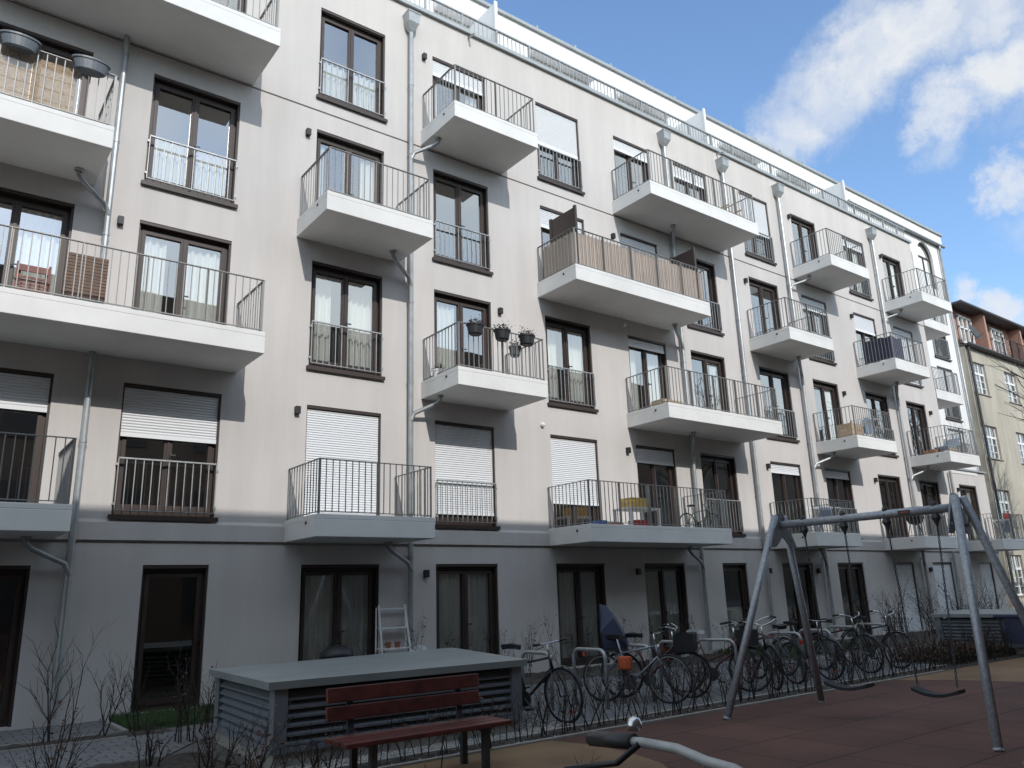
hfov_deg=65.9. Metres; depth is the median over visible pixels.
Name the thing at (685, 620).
flowerbed shrub
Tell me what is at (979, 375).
window
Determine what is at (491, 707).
shrub
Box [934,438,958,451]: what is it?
deck chair
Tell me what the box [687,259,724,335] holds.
window
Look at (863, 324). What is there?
window
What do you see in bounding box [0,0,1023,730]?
apartment building
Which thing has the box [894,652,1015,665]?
soil bed
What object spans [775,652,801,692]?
hedge plant
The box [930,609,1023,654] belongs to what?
vent box
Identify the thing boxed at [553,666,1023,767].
playground surface
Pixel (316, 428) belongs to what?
window
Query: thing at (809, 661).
hedge plant
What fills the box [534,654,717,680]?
ground cover
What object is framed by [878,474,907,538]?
window
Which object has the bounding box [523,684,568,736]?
hedge plant
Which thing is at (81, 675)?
shrub
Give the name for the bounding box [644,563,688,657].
window
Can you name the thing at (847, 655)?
gravel
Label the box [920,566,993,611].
flowerbed shrub
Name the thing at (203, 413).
window
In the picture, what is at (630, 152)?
window
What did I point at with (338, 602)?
window
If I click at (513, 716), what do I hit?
hedge plant
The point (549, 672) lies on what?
bicycle
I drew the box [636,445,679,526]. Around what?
window
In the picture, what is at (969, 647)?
hedge plant
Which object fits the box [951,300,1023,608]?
old building
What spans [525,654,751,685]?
soil bed
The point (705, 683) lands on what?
hedge plant
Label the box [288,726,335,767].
shrub
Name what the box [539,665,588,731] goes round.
hedge plant
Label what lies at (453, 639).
flowerbed shrub
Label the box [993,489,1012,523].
window
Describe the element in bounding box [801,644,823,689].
hedge plant
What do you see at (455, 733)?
hedge plant
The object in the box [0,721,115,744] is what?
terrace paving
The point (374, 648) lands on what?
flowerbed shrub
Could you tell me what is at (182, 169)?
window
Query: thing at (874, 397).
window
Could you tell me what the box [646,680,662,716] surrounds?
hedge plant
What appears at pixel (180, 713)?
shrub
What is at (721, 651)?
grass
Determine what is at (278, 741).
shrub
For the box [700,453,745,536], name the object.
window
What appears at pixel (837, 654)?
hedge plant
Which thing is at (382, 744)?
hedge plant
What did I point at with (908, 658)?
hedge plant
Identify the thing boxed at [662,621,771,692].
bicycle
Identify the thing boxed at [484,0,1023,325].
sky
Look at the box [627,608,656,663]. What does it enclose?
flowerbed shrub
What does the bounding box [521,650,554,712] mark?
bicycle stand
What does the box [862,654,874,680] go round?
hedge plant
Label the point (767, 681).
hedge plant
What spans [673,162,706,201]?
window
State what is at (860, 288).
window
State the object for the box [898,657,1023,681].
tan playground surface
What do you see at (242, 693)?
vent box
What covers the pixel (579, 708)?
hedge plant
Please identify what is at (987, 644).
hedge plant
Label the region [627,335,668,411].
window
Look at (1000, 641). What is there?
hedge plant
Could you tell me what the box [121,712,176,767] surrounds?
shrub
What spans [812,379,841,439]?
window
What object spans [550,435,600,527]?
window
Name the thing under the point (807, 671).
hedge plant
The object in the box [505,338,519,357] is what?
flower pot
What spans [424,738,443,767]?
shrub
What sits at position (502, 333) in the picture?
flower pot
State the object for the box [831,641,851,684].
hedge plant
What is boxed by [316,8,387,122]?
window
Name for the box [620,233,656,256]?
window
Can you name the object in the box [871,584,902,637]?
flowerbed shrub
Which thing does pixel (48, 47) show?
window
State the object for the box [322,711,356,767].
hedge plant
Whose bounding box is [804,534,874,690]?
hanging swing
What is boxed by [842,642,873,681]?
hedge plant
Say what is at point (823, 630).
bicycle stand
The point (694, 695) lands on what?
hedge plant
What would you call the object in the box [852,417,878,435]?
drying rack
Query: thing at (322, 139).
window
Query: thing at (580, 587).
window
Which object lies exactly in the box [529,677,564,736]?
hedge plant
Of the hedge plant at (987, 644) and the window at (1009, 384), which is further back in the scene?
the window at (1009, 384)
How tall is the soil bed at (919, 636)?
0.090 m
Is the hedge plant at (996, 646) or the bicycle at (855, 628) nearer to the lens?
the bicycle at (855, 628)
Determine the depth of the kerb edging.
9.84 m
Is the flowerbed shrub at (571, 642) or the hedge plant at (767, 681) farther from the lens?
the flowerbed shrub at (571, 642)
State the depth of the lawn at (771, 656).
18.77 m
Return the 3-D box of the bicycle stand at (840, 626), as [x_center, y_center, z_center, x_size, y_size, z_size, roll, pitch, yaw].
[6.484,5.129,15.367,0.052,0.825,0.729,9,-19,-36]
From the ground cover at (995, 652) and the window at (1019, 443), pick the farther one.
the window at (1019, 443)
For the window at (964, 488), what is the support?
in the apartment building at (240, 424)
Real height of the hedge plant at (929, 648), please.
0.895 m
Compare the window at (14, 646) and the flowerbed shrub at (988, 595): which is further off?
the flowerbed shrub at (988, 595)
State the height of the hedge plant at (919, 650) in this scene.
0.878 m
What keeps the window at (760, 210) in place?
in the apartment building at (240, 424)
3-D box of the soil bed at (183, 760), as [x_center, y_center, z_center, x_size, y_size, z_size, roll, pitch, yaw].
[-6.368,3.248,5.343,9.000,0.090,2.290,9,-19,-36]
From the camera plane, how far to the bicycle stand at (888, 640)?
16.01 m
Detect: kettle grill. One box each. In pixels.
[319,641,353,658]
[906,515,923,536]
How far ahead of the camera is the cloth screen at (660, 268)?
19.13 m
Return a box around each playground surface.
[397,741,667,767]
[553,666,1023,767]
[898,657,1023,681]
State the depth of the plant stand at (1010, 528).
29.47 m
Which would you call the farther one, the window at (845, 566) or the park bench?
the window at (845, 566)
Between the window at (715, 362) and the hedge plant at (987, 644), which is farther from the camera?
the window at (715, 362)
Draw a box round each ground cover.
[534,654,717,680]
[892,638,1015,663]
[894,642,1014,662]
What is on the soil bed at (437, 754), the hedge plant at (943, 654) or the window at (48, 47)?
the hedge plant at (943, 654)
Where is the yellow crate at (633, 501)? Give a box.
[621,497,647,507]
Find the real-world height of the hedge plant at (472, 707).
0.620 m
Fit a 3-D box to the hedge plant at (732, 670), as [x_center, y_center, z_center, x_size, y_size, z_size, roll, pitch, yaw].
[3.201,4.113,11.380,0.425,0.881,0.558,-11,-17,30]
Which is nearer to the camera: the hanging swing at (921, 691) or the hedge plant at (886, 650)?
the hanging swing at (921, 691)
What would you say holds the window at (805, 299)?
in the apartment building at (240, 424)
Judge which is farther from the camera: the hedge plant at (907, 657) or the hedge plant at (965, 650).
the hedge plant at (965, 650)
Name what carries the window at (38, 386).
in the apartment building at (240, 424)
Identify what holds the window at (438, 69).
in the apartment building at (240, 424)
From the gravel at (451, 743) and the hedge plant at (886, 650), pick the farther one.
the hedge plant at (886, 650)
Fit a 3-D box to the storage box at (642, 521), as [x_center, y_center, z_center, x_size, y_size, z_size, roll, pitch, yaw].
[2.884,3.225,17.989,0.350,0.228,0.300,9,-19,-36]
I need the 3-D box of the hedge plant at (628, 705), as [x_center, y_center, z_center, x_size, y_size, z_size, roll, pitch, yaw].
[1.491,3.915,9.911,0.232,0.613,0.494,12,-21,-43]
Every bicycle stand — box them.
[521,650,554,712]
[572,647,609,709]
[616,643,655,701]
[658,640,694,694]
[695,638,739,690]
[766,631,806,679]
[798,629,837,675]
[826,625,865,668]
[854,623,892,660]
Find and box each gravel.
[278,725,560,767]
[388,675,908,764]
[520,716,575,732]
[817,646,938,662]
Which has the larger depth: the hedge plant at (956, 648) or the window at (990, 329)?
the window at (990, 329)
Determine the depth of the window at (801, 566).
23.03 m
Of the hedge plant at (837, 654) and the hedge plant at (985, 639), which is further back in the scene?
the hedge plant at (985, 639)
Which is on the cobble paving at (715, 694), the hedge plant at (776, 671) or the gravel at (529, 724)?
the gravel at (529, 724)
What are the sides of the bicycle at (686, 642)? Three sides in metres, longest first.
1.733 x 1.118 x 0.636 m
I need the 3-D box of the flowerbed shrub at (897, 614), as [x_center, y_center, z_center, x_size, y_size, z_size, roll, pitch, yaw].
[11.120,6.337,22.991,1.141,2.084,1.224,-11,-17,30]
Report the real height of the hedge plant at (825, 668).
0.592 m
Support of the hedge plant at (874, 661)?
on the soil bed at (437, 754)
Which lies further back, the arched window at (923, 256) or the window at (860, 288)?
the arched window at (923, 256)
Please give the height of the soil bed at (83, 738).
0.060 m
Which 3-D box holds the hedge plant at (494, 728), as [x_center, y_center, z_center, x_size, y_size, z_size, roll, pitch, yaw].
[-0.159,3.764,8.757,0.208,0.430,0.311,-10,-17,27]
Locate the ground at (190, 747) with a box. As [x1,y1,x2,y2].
[0,642,1020,767]
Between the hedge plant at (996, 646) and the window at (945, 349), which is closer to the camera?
the hedge plant at (996, 646)
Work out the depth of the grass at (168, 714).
11.28 m
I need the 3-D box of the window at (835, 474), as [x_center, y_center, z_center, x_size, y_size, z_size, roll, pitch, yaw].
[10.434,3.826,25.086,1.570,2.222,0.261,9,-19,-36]
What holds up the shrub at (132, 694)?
on the soil bed at (83, 738)
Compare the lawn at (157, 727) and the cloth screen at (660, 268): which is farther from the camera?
the cloth screen at (660, 268)
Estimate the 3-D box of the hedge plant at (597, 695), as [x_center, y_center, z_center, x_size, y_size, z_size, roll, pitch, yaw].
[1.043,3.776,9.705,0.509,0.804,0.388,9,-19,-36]
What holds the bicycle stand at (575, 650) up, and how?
on the cobble paving at (715, 694)
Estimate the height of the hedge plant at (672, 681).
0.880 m
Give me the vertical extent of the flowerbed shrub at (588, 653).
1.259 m
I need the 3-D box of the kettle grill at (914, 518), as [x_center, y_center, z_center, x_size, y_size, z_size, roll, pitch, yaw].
[13.294,4.650,25.969,0.597,0.961,0.570,9,-19,-36]
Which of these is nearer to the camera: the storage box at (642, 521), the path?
the path
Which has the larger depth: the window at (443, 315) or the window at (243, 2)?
the window at (443, 315)
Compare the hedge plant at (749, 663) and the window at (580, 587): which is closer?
the hedge plant at (749, 663)
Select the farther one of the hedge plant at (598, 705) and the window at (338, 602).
the window at (338, 602)
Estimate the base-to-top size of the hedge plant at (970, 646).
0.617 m
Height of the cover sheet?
0.810 m
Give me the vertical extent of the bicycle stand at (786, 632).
0.825 m
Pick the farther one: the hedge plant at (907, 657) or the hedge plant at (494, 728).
the hedge plant at (907, 657)
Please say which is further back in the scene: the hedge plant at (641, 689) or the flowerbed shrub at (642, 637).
the flowerbed shrub at (642, 637)
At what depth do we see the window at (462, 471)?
16.62 m
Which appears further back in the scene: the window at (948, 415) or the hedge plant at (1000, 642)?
the window at (948, 415)
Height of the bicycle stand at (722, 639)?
0.825 m
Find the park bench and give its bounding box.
[324,673,511,767]
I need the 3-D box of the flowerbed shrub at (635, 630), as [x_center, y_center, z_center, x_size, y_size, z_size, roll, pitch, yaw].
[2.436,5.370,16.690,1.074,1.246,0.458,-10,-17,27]
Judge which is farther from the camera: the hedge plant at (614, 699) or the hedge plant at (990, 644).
the hedge plant at (990, 644)
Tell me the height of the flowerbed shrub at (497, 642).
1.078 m
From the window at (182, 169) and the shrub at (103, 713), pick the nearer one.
the shrub at (103, 713)
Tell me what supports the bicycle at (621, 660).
on the cobble paving at (715, 694)
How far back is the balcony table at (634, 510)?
18.01 m
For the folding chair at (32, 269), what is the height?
0.820 m
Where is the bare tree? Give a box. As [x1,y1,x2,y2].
[981,336,1023,420]
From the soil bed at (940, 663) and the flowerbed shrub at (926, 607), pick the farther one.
the flowerbed shrub at (926, 607)
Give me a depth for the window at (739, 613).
21.23 m
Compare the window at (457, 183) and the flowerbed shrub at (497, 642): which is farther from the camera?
the window at (457, 183)
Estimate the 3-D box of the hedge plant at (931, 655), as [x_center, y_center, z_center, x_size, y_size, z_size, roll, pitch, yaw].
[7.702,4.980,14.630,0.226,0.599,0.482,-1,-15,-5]
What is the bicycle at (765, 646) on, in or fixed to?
on the cobble paving at (715, 694)
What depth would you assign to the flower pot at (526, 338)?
16.39 m
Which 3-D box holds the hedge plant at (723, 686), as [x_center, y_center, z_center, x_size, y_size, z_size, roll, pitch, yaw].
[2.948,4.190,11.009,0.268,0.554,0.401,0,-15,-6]
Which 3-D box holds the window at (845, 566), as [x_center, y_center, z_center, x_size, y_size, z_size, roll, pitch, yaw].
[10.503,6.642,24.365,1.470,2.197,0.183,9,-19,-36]
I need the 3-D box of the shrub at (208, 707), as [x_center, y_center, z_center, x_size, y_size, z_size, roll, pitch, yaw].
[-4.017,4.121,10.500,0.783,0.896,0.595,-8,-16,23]
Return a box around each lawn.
[113,720,211,731]
[723,646,875,657]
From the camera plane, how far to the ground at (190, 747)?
9.40 m
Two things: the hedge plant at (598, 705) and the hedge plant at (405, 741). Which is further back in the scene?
the hedge plant at (598, 705)
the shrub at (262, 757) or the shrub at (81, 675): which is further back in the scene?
the shrub at (81, 675)
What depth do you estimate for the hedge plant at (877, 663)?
13.34 m
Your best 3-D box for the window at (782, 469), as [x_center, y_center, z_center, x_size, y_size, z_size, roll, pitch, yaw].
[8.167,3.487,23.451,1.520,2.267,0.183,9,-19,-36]
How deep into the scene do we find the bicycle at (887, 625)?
15.51 m
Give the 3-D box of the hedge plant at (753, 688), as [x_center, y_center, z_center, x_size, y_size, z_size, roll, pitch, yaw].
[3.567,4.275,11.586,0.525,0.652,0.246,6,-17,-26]
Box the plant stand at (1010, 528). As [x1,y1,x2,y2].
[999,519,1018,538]
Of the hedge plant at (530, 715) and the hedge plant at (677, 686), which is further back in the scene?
the hedge plant at (677, 686)
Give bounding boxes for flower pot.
[385,642,391,647]
[394,641,400,646]
[431,362,444,375]
[464,314,484,336]
[490,316,511,341]
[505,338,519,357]
[518,322,537,346]
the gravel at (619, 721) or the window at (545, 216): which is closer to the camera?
the gravel at (619, 721)
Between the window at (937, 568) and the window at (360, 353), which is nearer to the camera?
the window at (360, 353)
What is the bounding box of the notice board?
[993,615,1023,655]
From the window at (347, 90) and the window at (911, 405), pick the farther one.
the window at (911, 405)
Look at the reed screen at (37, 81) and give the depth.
11.94 m
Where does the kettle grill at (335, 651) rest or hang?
on the lawn at (157, 727)
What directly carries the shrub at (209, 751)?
on the soil bed at (183, 760)
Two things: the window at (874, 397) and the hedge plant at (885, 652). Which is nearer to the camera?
the hedge plant at (885, 652)
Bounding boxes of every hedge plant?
[273,727,306,767]
[301,718,334,767]
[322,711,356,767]
[354,725,366,765]
[367,716,391,766]
[386,713,418,761]
[397,707,444,756]
[426,707,454,754]
[442,707,467,748]
[462,701,492,746]
[489,708,503,743]
[503,686,525,740]
[516,686,541,738]
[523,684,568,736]
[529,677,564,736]
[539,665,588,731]
[558,669,572,733]
[567,668,613,728]
[568,689,588,729]
[581,664,616,726]
[588,666,626,724]
[610,673,645,720]
[616,654,660,719]
[616,654,661,716]
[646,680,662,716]
[648,644,688,713]
[648,659,678,714]
[661,648,704,711]
[681,666,710,709]
[682,646,723,706]
[687,656,720,707]
[708,653,745,703]
[710,668,732,705]
[718,641,741,701]
[728,652,760,700]
[744,655,765,698]
[752,634,791,697]
[756,638,781,698]
[763,654,785,696]
[766,650,792,693]
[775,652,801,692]
[777,644,812,692]
[795,649,817,690]
[798,648,827,687]
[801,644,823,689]
[817,650,837,686]
[822,642,848,683]
[826,644,859,684]
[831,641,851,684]
[838,636,857,683]
[842,628,875,680]
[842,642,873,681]
[858,645,886,678]
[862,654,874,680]
[863,630,906,677]
[864,635,883,678]
[872,628,893,674]
[876,639,896,675]
[879,620,913,674]
[895,641,922,671]
[896,641,919,672]
[902,623,930,671]
[906,622,937,671]
[909,620,939,668]
[914,625,947,667]
[919,637,935,669]
[931,640,949,666]
[937,625,959,662]
[939,627,955,665]
[940,632,965,663]
[948,627,972,663]
[958,630,975,662]
[960,623,1003,659]
[961,626,969,663]
[963,630,977,661]
[970,618,994,657]
[982,623,996,658]
[982,628,991,658]
[988,625,1016,656]
[990,626,1014,657]
[990,636,1003,655]
[995,620,1011,655]
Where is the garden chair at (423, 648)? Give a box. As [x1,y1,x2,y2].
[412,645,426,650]
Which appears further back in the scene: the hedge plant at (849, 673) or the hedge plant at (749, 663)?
the hedge plant at (849, 673)
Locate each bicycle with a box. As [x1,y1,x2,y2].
[500,637,582,722]
[564,716,741,767]
[583,631,692,703]
[600,623,711,697]
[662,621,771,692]
[679,503,720,527]
[733,618,783,689]
[743,615,806,683]
[770,619,845,679]
[803,611,883,672]
[839,610,913,668]
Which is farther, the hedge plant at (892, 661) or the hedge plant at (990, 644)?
the hedge plant at (990, 644)
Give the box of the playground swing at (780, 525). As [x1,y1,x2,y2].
[723,493,1023,751]
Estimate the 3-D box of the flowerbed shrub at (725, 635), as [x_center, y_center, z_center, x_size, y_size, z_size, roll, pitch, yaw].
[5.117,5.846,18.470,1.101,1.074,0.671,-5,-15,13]
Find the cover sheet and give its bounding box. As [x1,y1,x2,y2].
[862,335,903,364]
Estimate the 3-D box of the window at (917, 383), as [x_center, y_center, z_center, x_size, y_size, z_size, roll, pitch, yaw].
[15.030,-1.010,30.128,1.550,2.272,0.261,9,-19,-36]
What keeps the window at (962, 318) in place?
in the old building at (1000, 440)
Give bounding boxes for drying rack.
[806,506,841,532]
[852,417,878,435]
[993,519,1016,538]
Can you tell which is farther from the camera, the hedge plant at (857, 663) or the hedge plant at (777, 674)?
the hedge plant at (857, 663)
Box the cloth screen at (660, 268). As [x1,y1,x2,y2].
[543,232,702,299]
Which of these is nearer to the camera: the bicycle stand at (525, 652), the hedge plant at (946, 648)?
the bicycle stand at (525, 652)
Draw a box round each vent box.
[209,648,526,767]
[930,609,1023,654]
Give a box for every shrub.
[8,681,107,767]
[15,622,80,743]
[62,620,114,738]
[86,663,136,735]
[104,651,150,731]
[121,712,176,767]
[162,648,204,742]
[182,660,217,731]
[190,713,252,767]
[223,705,301,767]
[270,699,291,767]
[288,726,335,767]
[355,635,388,654]
[400,611,439,650]
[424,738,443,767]
[440,626,473,649]
[475,688,501,748]
[477,626,514,655]
[521,615,547,676]
[542,611,585,673]
[565,615,594,666]
[618,609,645,655]
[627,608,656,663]
[663,613,691,657]
[674,607,698,634]
[707,614,739,654]
[838,576,874,634]
[870,565,912,637]
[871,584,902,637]
[902,578,951,632]
[906,579,939,635]
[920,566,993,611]
[948,589,977,609]
[965,573,1011,608]
[976,577,1004,608]
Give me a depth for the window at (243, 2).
15.99 m
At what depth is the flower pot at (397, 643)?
14.48 m
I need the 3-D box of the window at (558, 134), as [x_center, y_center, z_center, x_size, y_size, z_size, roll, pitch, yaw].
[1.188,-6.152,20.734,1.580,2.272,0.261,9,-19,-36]
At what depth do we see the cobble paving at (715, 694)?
12.90 m
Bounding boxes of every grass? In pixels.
[108,702,213,729]
[713,639,876,656]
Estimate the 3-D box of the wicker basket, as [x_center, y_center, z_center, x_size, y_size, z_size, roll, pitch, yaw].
[10.732,1.600,25.043,0.650,0.608,0.500,9,-19,-36]
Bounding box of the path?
[0,727,215,767]
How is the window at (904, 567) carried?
in the apartment building at (240, 424)
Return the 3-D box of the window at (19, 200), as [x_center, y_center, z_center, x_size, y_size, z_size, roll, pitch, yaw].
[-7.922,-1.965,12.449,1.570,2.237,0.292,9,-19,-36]
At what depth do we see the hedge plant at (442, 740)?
8.31 m
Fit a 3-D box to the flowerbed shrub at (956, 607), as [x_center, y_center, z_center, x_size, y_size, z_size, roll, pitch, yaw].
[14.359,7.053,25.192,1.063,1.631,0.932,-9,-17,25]
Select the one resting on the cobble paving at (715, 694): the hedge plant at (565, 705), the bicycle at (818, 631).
the bicycle at (818, 631)
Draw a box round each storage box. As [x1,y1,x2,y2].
[588,520,606,523]
[628,520,648,525]
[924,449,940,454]
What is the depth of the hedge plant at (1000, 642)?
16.31 m
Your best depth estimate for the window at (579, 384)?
19.37 m
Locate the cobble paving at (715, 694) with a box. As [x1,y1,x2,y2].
[520,647,933,731]
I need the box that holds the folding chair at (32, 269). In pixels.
[13,260,51,294]
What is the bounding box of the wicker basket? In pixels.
[837,423,862,437]
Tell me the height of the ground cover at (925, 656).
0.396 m
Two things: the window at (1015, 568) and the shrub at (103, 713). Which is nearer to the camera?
the shrub at (103, 713)
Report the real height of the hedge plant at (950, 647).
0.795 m
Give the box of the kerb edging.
[0,664,946,767]
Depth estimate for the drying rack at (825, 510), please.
22.74 m
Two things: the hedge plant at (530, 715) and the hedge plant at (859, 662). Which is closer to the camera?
the hedge plant at (530, 715)
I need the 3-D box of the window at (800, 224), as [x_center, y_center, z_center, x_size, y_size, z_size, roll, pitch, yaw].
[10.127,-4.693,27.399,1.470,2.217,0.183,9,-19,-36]
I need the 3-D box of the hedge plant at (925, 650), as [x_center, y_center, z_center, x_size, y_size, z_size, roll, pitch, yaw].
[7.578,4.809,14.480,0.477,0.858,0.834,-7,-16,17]
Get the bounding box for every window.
[0,21,93,115]
[0,187,74,296]
[0,367,53,502]
[0,566,30,726]
[107,383,221,521]
[130,565,208,712]
[131,220,231,324]
[141,74,240,208]
[237,0,246,12]
[298,564,378,660]
[303,405,380,516]
[306,261,384,379]
[314,129,383,204]
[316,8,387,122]
[432,56,484,118]
[432,169,492,274]
[434,289,491,370]
[435,421,500,529]
[436,564,498,654]
[535,102,584,194]
[540,206,583,278]
[545,316,598,412]
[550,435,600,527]
[556,564,609,667]
[613,136,648,196]
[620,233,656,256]
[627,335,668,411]
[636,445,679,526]
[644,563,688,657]
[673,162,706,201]
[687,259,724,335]
[690,350,728,411]
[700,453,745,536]
[722,563,749,648]
[738,191,776,265]
[748,276,781,334]
[759,366,799,442]
[770,461,807,533]
[782,563,819,640]
[791,214,817,262]
[801,295,836,364]
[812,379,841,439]
[825,468,861,538]
[837,563,871,636]
[841,236,873,300]
[853,312,879,364]
[865,391,898,457]
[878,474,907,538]
[882,254,904,299]
[893,326,923,387]
[894,562,922,631]
[906,401,930,455]
[917,243,934,287]
[919,479,946,535]
[930,316,951,361]
[932,562,958,617]
[937,366,963,422]
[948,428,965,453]
[955,314,974,342]
[959,484,981,540]
[969,362,991,396]
[979,562,998,608]
[981,425,1004,460]
[989,327,1006,354]
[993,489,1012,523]
[1004,373,1022,405]
[1008,555,1023,596]
[1016,433,1023,464]
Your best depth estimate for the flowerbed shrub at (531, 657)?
15.43 m
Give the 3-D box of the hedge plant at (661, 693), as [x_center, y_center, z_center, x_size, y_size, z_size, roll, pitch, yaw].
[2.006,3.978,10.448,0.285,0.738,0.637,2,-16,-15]
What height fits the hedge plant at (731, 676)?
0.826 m
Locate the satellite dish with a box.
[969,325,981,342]
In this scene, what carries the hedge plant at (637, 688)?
on the soil bed at (437, 754)
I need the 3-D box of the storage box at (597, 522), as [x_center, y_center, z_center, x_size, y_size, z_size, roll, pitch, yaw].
[1.906,3.138,17.506,0.300,0.208,0.300,9,-19,-36]
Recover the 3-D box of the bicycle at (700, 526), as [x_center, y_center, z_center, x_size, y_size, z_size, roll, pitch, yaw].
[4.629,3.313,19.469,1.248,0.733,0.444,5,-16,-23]
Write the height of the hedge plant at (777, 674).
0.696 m
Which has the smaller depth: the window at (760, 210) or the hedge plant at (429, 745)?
the hedge plant at (429, 745)
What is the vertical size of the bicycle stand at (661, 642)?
0.825 m
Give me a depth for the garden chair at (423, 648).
14.06 m
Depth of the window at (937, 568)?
27.99 m
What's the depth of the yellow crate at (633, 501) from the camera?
18.04 m
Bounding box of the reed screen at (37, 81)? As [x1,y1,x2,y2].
[0,46,77,112]
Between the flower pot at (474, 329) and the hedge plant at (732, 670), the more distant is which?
the flower pot at (474, 329)
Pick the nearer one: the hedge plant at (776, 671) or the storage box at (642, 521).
the hedge plant at (776, 671)
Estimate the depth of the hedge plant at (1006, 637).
16.64 m
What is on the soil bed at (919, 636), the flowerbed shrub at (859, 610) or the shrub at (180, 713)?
the flowerbed shrub at (859, 610)
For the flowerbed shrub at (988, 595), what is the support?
on the soil bed at (919, 636)
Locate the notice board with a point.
(1017, 625)
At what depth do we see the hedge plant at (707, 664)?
10.98 m
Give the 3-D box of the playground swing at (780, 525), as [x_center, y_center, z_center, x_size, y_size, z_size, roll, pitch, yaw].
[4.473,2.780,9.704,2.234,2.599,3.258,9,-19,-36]
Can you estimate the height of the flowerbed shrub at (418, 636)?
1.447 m
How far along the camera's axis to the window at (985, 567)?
30.06 m
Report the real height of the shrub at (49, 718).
1.508 m
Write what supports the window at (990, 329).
in the old building at (1000, 440)
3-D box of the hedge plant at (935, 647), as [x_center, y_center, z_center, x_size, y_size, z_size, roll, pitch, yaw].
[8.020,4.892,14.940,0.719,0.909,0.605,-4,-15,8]
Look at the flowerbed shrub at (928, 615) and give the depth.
23.23 m
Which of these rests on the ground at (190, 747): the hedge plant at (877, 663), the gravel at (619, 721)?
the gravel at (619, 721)
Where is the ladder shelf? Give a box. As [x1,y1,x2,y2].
[375,604,411,653]
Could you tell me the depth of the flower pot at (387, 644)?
14.37 m
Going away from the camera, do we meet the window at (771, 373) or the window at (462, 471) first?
the window at (462, 471)
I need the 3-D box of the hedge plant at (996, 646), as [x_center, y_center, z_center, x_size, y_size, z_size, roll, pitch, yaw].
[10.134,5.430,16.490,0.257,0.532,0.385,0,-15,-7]
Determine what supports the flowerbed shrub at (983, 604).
on the soil bed at (919, 636)
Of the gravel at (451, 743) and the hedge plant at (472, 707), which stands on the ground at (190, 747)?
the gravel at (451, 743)
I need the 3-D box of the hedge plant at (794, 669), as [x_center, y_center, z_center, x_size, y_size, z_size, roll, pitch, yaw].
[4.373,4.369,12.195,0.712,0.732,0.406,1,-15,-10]
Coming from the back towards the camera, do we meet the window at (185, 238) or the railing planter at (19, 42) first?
the window at (185, 238)
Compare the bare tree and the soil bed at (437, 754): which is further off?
the bare tree
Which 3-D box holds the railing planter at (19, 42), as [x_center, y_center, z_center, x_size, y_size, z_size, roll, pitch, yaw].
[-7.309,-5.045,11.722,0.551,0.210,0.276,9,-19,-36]
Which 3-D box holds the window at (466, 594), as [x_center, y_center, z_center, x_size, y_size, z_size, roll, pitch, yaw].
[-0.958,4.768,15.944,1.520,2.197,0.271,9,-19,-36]
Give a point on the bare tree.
(1015, 375)
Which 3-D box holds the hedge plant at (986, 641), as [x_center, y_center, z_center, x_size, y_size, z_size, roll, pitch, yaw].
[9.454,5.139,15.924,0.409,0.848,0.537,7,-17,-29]
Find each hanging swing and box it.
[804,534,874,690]
[887,526,965,697]
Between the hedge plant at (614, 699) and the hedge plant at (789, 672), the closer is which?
the hedge plant at (614, 699)
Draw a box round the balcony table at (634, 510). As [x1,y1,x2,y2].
[612,507,660,525]
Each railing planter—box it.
[0,29,41,54]
[72,54,110,77]
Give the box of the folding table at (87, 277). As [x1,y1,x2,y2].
[62,251,108,302]
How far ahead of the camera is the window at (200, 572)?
12.66 m
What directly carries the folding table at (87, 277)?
on the apartment building at (240, 424)
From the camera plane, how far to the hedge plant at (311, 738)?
7.52 m
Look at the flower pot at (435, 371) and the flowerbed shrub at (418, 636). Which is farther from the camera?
the flower pot at (435, 371)
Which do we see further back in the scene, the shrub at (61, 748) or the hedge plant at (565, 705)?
the hedge plant at (565, 705)
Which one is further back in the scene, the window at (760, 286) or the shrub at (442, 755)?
the window at (760, 286)
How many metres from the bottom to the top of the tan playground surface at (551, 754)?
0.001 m
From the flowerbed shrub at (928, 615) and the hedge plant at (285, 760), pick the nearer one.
the hedge plant at (285, 760)
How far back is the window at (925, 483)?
28.85 m
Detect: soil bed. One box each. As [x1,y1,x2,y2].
[0,728,172,750]
[90,752,234,767]
[358,654,1023,767]
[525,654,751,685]
[837,629,937,646]
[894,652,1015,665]
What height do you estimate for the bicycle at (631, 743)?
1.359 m
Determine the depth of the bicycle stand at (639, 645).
12.00 m
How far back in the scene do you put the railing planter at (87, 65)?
12.20 m
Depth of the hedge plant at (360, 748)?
7.74 m
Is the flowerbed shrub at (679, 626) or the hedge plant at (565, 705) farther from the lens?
the flowerbed shrub at (679, 626)
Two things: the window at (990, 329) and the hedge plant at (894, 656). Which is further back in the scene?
the window at (990, 329)
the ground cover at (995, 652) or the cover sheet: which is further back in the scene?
the cover sheet
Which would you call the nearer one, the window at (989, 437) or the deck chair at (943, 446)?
the deck chair at (943, 446)

